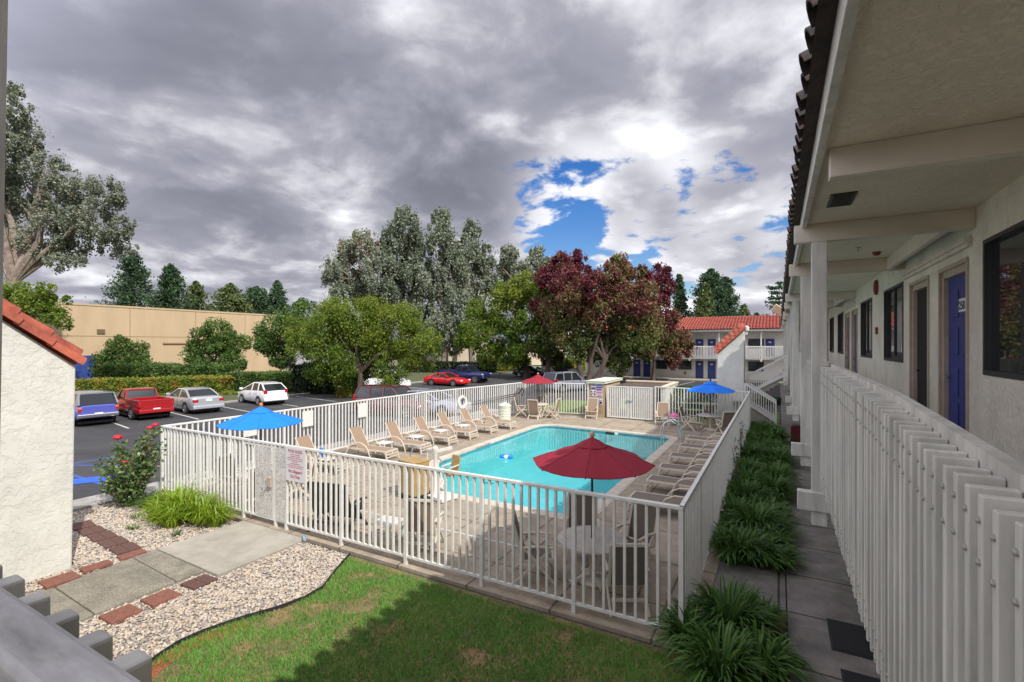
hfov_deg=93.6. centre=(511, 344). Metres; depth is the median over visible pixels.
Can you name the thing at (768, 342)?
door
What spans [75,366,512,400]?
planted verge
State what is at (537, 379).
patio umbrella
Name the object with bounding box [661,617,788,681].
strap leaf plant
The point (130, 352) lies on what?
young tree
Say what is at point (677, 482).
sun lounger
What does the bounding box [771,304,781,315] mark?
floodlight
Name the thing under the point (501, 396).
rescue pole
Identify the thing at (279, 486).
gate side screen
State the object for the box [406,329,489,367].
storage building
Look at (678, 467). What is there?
sun lounger
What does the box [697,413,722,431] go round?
round table
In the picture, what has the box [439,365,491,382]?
pickup truck
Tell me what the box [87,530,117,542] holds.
paver
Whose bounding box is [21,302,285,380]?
warehouse
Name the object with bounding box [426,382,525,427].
pool fence
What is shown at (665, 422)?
pool ladder
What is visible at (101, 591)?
path
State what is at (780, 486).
strap leaf plant
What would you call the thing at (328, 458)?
side table
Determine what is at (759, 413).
staircase
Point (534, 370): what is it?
sedan
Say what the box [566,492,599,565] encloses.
sling chair
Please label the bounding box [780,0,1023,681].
motel building
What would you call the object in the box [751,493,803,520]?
strap leaf plant
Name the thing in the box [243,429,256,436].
fence plate
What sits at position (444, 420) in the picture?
sun lounger
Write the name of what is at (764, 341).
motel building
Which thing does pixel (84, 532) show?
paver
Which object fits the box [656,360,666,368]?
window
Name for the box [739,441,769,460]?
strap leaf plant
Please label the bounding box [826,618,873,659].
door mat
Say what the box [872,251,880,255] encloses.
smoke detector
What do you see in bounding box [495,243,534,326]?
eucalyptus tree
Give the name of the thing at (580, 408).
back lawn
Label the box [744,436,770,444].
strap leaf plant
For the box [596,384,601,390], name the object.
notice board
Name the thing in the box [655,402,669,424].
sling chair
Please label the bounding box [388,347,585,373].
ground
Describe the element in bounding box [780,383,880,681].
walkway
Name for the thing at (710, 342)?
door
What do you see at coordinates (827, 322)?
door
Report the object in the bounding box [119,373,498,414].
kerb
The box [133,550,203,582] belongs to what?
path
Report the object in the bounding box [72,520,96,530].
paver
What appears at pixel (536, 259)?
eucalyptus tree
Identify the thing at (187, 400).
sedan
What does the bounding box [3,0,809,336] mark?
sky
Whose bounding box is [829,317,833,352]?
window
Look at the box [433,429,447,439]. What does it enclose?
side table
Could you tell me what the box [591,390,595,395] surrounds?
notice board
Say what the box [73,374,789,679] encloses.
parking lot
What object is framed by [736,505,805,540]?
strap leaf plant
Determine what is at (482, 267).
eucalyptus tree
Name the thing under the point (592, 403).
sling chair
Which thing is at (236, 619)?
lawn edging
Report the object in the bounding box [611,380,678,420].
enclosure wall
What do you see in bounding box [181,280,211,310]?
conifer tree
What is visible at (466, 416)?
sun lounger
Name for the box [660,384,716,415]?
hedge
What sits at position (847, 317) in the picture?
door
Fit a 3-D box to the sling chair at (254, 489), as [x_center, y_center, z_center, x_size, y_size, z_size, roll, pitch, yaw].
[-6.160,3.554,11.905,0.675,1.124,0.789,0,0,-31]
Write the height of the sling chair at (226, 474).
1.124 m
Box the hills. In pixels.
[323,323,566,346]
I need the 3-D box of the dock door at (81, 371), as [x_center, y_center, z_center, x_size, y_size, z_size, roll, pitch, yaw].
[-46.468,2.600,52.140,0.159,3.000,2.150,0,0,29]
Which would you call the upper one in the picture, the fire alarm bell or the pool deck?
the fire alarm bell
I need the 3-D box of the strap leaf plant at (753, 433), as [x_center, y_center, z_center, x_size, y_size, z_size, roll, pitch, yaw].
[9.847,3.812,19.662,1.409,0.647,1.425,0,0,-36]
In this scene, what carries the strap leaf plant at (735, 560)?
on the planting bed at (780, 631)
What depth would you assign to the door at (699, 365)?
57.30 m
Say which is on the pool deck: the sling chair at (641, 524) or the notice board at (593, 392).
the sling chair at (641, 524)
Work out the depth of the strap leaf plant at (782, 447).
17.04 m
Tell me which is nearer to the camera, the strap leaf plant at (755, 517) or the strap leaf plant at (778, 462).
the strap leaf plant at (755, 517)
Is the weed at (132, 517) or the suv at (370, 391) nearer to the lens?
the weed at (132, 517)
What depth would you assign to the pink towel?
24.27 m
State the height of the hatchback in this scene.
1.580 m
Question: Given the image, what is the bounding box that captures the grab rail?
[410,446,447,468]
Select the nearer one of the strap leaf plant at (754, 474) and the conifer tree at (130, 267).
the strap leaf plant at (754, 474)
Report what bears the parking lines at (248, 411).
on the parking lot
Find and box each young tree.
[87,334,152,376]
[177,316,251,375]
[250,297,327,370]
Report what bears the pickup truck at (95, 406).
on the parking lot
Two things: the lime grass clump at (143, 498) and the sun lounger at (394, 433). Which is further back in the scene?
the sun lounger at (394, 433)
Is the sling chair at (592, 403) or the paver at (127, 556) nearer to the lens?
the paver at (127, 556)
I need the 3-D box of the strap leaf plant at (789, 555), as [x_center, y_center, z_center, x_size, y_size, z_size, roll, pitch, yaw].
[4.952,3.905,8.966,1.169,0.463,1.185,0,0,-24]
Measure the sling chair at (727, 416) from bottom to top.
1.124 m
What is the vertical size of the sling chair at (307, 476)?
1.124 m
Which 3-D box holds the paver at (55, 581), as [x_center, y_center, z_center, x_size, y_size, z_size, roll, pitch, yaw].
[-7.903,4.117,8.411,0.417,0.050,0.467,-1,-1,30]
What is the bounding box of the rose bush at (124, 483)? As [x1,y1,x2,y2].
[92,422,171,506]
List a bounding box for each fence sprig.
[729,437,744,484]
[739,420,745,457]
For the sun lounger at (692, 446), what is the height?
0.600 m
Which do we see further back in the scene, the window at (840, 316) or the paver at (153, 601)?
the window at (840, 316)
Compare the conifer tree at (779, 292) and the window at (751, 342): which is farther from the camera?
the conifer tree at (779, 292)
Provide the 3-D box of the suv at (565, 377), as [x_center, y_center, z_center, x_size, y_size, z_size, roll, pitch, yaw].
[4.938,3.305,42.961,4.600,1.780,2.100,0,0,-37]
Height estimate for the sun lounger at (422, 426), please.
1.077 m
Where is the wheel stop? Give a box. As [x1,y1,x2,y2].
[73,476,112,484]
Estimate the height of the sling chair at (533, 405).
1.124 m
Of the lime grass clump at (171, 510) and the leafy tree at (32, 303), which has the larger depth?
the leafy tree at (32, 303)
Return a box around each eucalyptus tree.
[3,80,141,288]
[318,227,397,369]
[376,203,441,369]
[418,206,479,366]
[453,217,502,361]
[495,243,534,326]
[525,245,552,288]
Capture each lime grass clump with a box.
[124,487,174,509]
[133,478,243,528]
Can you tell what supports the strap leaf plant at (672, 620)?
on the lawn at (354, 607)
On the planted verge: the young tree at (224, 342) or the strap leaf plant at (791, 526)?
the young tree at (224, 342)
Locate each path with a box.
[42,588,93,621]
[56,558,174,614]
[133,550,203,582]
[158,520,305,576]
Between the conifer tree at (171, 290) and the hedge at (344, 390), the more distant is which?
the conifer tree at (171, 290)
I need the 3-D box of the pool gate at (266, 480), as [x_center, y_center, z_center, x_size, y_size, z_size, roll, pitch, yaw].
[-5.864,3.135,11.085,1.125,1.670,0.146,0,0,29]
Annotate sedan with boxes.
[165,387,224,413]
[407,389,470,414]
[512,365,551,376]
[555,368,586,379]
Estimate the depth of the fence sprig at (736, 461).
12.92 m
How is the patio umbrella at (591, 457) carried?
on the round table at (598, 550)
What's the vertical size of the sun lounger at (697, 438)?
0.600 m
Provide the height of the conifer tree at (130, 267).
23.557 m
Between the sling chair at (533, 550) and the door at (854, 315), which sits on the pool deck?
the sling chair at (533, 550)
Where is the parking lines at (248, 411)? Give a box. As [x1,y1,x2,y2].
[111,381,774,427]
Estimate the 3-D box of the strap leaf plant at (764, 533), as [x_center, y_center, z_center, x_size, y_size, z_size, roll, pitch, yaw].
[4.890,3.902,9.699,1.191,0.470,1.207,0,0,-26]
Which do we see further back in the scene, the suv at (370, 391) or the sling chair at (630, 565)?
the suv at (370, 391)
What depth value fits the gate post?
25.62 m
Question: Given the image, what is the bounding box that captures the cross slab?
[713,559,785,610]
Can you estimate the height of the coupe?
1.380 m
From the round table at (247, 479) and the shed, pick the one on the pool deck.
the round table at (247, 479)
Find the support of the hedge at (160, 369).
on the planted verge
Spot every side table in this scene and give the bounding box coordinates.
[318,456,334,473]
[371,515,403,545]
[375,441,392,454]
[408,435,423,447]
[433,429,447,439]
[456,424,470,434]
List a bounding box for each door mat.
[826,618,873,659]
[840,668,880,681]
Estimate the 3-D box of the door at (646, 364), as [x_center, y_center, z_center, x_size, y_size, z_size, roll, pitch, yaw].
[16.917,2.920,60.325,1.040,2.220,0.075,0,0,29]
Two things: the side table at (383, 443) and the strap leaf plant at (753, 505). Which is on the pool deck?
the side table at (383, 443)
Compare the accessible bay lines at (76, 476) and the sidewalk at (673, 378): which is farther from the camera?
the sidewalk at (673, 378)
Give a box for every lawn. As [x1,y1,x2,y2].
[152,556,748,681]
[523,399,779,427]
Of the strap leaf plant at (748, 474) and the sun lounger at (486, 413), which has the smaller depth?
the strap leaf plant at (748, 474)
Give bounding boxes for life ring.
[457,395,468,408]
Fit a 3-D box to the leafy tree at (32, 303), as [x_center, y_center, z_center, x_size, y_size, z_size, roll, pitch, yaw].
[-30.697,0.087,30.838,6.154,8.626,2.982,0,0,3]
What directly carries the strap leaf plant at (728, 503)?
on the planting bed at (780, 631)
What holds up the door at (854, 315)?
in the motel building at (909, 127)
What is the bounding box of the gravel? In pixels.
[25,495,349,659]
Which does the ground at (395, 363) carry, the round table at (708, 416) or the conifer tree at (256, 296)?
the conifer tree at (256, 296)
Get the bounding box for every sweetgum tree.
[523,248,593,372]
[547,251,668,379]
[635,262,697,380]
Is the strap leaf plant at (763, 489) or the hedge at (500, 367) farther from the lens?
the hedge at (500, 367)
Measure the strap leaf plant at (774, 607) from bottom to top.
0.448 m
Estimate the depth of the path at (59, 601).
7.56 m
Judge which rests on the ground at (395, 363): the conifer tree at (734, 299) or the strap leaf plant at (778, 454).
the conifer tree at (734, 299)
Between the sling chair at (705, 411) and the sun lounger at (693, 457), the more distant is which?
the sling chair at (705, 411)
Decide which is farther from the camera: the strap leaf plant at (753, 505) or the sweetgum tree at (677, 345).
the sweetgum tree at (677, 345)
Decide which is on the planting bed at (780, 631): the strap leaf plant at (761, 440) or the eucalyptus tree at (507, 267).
the strap leaf plant at (761, 440)
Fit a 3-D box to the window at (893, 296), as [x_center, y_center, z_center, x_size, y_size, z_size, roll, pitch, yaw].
[8.401,-0.450,10.550,0.095,1.640,2.000,0,0,29]
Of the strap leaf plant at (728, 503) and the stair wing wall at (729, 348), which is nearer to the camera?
the strap leaf plant at (728, 503)
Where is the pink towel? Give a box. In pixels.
[669,413,679,417]
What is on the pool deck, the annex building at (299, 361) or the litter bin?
the litter bin
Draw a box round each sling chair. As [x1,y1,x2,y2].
[215,453,247,502]
[247,468,278,516]
[284,453,318,500]
[307,481,367,536]
[403,498,443,555]
[511,511,557,586]
[514,396,528,416]
[527,399,542,419]
[533,395,547,414]
[545,398,560,418]
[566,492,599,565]
[585,398,598,419]
[600,543,650,617]
[608,498,660,565]
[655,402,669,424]
[678,406,697,430]
[701,404,715,427]
[714,411,735,434]
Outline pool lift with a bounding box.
[397,446,460,502]
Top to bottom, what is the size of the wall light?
0.440 m
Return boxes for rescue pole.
[474,388,523,401]
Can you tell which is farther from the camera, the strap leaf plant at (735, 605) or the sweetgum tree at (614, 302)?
the sweetgum tree at (614, 302)
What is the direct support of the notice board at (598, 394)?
attached to the pump house
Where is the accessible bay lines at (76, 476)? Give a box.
[73,457,160,483]
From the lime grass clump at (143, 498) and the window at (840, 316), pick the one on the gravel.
the lime grass clump at (143, 498)
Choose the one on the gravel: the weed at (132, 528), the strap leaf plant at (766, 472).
the weed at (132, 528)
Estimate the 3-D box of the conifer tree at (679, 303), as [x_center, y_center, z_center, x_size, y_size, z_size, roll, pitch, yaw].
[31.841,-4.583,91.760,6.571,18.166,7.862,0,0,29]
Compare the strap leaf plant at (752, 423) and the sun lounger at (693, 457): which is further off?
the strap leaf plant at (752, 423)
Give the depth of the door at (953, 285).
7.08 m
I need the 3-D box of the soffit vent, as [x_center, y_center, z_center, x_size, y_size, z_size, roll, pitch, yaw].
[3.971,-1.739,5.802,0.260,0.022,0.600,0,0,29]
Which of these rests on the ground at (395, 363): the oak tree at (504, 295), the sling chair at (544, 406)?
the oak tree at (504, 295)
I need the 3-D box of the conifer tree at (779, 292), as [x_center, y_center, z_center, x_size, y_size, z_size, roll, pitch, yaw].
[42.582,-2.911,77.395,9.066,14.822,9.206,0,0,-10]
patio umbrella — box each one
[216,403,302,443]
[522,373,554,383]
[533,431,654,537]
[686,379,734,414]
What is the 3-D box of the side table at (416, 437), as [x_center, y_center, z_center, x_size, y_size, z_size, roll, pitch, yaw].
[-3.855,3.891,19.344,0.480,0.422,0.480,0,0,26]
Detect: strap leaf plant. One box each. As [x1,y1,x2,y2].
[643,595,737,670]
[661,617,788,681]
[674,573,796,656]
[706,520,784,566]
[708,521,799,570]
[716,619,827,681]
[717,497,792,537]
[717,509,749,527]
[720,493,758,519]
[724,488,766,503]
[725,496,795,529]
[726,475,768,501]
[730,465,772,483]
[731,472,781,495]
[734,461,789,481]
[734,462,765,474]
[735,456,771,472]
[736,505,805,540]
[738,481,782,503]
[738,521,791,544]
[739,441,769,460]
[739,456,764,464]
[739,491,780,508]
[743,591,799,634]
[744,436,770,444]
[744,520,803,552]
[745,434,766,442]
[746,430,767,438]
[749,436,780,444]
[749,471,798,499]
[749,502,802,527]
[750,420,767,427]
[750,421,782,430]
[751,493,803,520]
[754,421,783,428]
[754,535,810,572]
[755,431,787,443]
[756,443,800,463]
[757,462,806,484]
[758,425,794,440]
[759,439,790,448]
[759,471,802,494]
[760,458,795,471]
[763,493,792,507]
[766,444,800,458]
[769,459,799,471]
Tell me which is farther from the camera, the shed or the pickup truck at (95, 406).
the shed
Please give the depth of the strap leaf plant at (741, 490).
12.14 m
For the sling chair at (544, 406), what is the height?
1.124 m
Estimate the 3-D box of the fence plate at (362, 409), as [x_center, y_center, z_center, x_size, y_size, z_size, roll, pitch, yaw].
[-5.975,2.625,19.204,0.016,0.550,0.440,0,0,29]
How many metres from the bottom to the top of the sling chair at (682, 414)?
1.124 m
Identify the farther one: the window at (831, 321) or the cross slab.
the window at (831, 321)
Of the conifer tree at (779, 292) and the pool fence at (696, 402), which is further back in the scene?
the conifer tree at (779, 292)
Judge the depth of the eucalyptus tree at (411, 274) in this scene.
75.66 m
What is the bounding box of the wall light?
[744,326,748,334]
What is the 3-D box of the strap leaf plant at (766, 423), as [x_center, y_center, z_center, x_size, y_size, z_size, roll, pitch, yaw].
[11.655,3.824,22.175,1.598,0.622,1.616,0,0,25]
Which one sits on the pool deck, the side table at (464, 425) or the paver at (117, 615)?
the side table at (464, 425)
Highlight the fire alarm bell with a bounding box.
[873,279,878,295]
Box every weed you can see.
[121,523,139,530]
[126,512,143,518]
[168,527,181,536]
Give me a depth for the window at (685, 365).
58.05 m
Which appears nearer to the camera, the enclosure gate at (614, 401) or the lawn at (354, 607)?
the lawn at (354, 607)
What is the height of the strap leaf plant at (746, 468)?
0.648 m
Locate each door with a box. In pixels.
[74,355,95,380]
[633,359,640,375]
[643,360,650,376]
[695,338,703,356]
[695,360,703,377]
[707,338,715,356]
[707,360,715,378]
[765,337,774,355]
[827,322,828,361]
[844,312,849,369]
[851,308,857,373]
[909,275,929,408]
[937,257,968,431]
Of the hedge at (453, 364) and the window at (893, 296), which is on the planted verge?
the hedge at (453, 364)
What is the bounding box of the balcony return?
[0,0,151,681]
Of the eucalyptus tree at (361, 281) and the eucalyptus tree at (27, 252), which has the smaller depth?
the eucalyptus tree at (27, 252)
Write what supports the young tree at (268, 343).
on the planted verge
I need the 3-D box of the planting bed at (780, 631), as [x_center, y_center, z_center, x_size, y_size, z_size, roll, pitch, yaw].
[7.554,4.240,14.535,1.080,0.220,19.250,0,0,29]
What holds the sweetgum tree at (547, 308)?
on the parking lot
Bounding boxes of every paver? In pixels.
[38,571,81,589]
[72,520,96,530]
[77,525,106,536]
[79,559,112,573]
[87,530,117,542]
[97,536,128,549]
[98,604,142,625]
[109,542,141,555]
[116,548,146,560]
[140,588,181,608]
[180,574,217,590]
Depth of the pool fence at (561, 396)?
27.87 m
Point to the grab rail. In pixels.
(428, 452)
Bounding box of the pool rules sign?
[286,447,304,483]
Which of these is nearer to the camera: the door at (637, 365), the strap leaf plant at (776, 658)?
the strap leaf plant at (776, 658)
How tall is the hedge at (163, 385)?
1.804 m
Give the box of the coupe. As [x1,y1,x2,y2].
[423,372,470,386]
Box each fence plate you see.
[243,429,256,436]
[302,410,312,426]
[358,403,366,417]
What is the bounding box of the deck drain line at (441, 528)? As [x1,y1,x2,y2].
[284,417,568,546]
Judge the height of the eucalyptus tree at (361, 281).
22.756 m
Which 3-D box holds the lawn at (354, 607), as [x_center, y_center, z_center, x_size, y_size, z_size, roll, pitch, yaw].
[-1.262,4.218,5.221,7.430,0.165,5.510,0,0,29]
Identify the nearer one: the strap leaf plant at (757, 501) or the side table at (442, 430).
the strap leaf plant at (757, 501)
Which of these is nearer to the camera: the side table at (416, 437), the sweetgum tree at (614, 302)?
the side table at (416, 437)
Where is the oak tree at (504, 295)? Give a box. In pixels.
[453,269,557,377]
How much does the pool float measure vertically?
0.140 m
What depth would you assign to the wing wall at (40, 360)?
8.47 m
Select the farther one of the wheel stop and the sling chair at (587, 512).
the wheel stop
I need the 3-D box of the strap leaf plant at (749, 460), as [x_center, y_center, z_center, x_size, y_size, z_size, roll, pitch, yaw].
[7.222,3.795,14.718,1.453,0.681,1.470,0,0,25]
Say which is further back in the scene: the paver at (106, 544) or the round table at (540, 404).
the round table at (540, 404)
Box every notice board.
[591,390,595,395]
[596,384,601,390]
[596,392,601,397]
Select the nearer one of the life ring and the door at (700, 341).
the life ring
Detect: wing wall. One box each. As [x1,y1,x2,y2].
[0,298,86,582]
[713,322,745,423]
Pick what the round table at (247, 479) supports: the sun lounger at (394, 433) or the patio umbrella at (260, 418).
the patio umbrella at (260, 418)
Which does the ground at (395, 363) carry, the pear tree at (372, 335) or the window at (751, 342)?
the pear tree at (372, 335)
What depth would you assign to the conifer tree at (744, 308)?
104.48 m
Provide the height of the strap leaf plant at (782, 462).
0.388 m
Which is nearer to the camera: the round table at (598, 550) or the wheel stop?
the round table at (598, 550)
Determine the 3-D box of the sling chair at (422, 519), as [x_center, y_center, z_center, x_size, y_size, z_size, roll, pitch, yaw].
[-1.765,3.554,9.674,0.675,1.124,0.789,0,0,9]
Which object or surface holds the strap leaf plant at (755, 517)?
on the planting bed at (780, 631)
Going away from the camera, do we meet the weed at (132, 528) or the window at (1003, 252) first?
the window at (1003, 252)
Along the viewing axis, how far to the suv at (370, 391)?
27.82 m
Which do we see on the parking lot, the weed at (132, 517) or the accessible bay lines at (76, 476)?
the accessible bay lines at (76, 476)
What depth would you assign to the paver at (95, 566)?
8.89 m
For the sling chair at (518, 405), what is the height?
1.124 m
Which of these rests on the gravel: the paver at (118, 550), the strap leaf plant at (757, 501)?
the paver at (118, 550)
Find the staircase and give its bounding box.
[733,355,787,428]
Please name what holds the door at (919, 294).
in the motel building at (909, 127)
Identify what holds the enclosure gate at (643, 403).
attached to the gate post
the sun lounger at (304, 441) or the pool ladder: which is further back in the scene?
the pool ladder
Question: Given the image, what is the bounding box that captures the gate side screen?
[276,447,285,521]
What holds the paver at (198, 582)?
on the gravel
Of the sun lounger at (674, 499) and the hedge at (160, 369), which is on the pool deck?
the sun lounger at (674, 499)
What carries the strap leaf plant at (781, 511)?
on the planting bed at (780, 631)
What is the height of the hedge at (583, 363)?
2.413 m
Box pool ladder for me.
[660,419,684,445]
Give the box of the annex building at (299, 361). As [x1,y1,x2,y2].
[286,340,364,370]
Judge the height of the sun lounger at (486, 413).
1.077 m
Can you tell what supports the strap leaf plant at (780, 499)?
on the planting bed at (780, 631)
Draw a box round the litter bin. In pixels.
[498,402,510,419]
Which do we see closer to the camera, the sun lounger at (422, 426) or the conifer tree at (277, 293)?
the sun lounger at (422, 426)
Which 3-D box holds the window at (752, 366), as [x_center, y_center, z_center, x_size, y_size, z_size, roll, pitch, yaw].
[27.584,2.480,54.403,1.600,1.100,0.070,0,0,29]
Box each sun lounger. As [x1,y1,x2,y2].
[295,434,350,473]
[345,425,399,459]
[381,421,431,454]
[410,416,458,446]
[433,411,478,440]
[456,408,498,434]
[476,405,517,429]
[626,488,725,511]
[643,472,730,495]
[657,459,734,478]
[668,448,739,465]
[677,440,742,453]
[684,433,745,444]
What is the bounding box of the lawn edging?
[152,553,349,660]
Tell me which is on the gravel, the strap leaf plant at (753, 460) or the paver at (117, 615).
the paver at (117, 615)
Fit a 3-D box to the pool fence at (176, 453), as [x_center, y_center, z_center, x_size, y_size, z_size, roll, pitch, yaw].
[-3.639,3.190,9.906,13.694,1.940,0.064,0,0,29]
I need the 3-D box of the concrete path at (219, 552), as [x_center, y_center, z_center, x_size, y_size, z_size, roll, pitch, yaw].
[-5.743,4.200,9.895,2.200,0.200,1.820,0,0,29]
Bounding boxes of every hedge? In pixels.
[75,376,153,391]
[92,360,243,385]
[147,374,236,394]
[217,370,301,391]
[219,390,239,394]
[290,361,353,394]
[334,376,370,397]
[405,361,497,372]
[476,357,531,370]
[563,357,585,370]
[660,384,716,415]
[753,394,781,404]
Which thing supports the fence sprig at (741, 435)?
on the pool deck
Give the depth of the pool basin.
20.06 m
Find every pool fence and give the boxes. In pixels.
[161,392,426,489]
[161,425,683,631]
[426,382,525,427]
[528,383,588,416]
[655,386,750,427]
[678,391,750,625]
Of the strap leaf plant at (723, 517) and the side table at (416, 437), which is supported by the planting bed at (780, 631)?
the strap leaf plant at (723, 517)
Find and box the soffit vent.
[826,191,857,207]
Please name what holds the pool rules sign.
attached to the pool fence at (176, 453)
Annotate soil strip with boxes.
[152,621,249,676]
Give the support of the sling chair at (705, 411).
on the pool deck
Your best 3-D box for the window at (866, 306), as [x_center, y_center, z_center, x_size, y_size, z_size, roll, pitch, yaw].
[10.194,-0.450,13.786,0.095,1.640,2.000,0,0,29]
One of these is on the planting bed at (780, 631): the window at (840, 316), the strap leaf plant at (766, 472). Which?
the strap leaf plant at (766, 472)
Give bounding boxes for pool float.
[499,454,512,458]
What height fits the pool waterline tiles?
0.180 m
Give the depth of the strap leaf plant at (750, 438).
19.21 m
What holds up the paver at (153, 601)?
on the gravel
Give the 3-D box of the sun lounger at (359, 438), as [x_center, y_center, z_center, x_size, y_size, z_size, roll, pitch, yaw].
[-5.112,3.575,17.491,2.008,1.077,0.730,0,0,25]
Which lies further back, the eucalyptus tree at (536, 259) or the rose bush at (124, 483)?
the eucalyptus tree at (536, 259)
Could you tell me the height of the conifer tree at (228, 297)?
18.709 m
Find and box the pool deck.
[152,411,742,650]
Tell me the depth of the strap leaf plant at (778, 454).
16.16 m
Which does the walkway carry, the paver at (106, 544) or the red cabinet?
the red cabinet
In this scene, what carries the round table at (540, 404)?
on the pool deck
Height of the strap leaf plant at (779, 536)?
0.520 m
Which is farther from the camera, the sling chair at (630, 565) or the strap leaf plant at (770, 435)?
the strap leaf plant at (770, 435)
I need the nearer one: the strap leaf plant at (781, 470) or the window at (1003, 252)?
the window at (1003, 252)
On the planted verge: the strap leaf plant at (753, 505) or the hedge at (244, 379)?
the hedge at (244, 379)
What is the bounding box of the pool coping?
[429,424,677,519]
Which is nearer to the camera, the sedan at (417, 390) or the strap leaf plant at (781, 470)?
the strap leaf plant at (781, 470)
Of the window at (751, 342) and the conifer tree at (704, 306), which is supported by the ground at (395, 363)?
the conifer tree at (704, 306)
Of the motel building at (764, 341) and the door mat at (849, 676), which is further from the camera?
the motel building at (764, 341)
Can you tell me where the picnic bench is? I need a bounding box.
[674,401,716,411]
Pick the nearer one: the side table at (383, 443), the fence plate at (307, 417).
the fence plate at (307, 417)
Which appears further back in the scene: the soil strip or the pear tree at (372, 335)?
the pear tree at (372, 335)
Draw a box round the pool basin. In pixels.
[439,429,665,513]
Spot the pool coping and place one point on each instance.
(620, 487)
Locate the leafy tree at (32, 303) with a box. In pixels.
[3,277,74,330]
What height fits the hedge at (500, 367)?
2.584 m
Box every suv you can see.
[353,384,429,418]
[363,370,410,385]
[543,371,586,392]
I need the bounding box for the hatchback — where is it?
[238,381,287,405]
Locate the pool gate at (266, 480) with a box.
[244,441,273,520]
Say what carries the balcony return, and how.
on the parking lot
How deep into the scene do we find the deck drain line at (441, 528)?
11.80 m
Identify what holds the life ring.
hanging from the pool fence at (446, 390)
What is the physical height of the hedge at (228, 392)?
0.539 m
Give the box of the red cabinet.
[791,424,800,442]
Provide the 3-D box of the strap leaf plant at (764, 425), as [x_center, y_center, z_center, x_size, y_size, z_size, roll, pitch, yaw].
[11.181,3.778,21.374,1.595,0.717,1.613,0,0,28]
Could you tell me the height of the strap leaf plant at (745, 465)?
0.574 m
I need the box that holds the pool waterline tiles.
[439,426,667,466]
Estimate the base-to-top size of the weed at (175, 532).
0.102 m
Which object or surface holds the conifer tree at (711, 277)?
on the ground at (395, 363)
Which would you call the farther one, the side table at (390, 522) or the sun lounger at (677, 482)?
the sun lounger at (677, 482)
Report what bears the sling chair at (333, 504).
on the pool deck
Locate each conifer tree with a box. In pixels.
[84,256,161,307]
[136,263,206,310]
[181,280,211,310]
[200,282,257,312]
[234,286,275,313]
[260,279,291,314]
[671,274,690,316]
[688,268,736,316]
[692,282,715,316]
[712,276,744,315]
[738,303,750,315]
[762,281,782,314]
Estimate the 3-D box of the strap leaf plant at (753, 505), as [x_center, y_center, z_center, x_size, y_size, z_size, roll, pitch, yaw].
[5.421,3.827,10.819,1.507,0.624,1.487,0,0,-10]
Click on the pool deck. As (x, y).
(619, 625)
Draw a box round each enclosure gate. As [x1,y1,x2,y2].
[607,386,628,417]
[629,387,652,419]
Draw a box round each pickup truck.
[74,390,118,425]
[116,387,173,419]
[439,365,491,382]
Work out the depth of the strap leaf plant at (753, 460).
15.59 m
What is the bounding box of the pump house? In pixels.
[586,377,622,417]
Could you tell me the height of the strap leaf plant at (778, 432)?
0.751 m
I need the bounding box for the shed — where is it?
[494,347,562,364]
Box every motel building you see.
[586,315,784,379]
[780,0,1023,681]
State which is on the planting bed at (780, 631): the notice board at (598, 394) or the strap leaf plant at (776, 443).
the strap leaf plant at (776, 443)
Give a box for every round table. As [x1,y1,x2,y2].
[237,468,279,503]
[532,402,548,417]
[557,525,627,592]
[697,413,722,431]
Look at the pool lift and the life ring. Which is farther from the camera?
the life ring
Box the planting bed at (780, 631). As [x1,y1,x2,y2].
[723,559,787,681]
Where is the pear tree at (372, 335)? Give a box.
[280,293,443,387]
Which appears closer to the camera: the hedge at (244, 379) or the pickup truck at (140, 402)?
the pickup truck at (140, 402)
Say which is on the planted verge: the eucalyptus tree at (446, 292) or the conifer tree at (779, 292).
the eucalyptus tree at (446, 292)
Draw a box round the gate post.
[653,387,654,420]
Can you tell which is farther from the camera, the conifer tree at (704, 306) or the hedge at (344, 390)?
the conifer tree at (704, 306)
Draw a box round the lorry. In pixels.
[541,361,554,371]
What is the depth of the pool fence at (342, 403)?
18.22 m
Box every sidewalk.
[73,409,498,511]
[501,372,782,383]
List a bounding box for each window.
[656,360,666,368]
[678,360,691,369]
[748,339,763,347]
[748,361,763,370]
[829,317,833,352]
[838,312,843,353]
[861,297,871,357]
[884,281,903,362]
[983,220,1023,380]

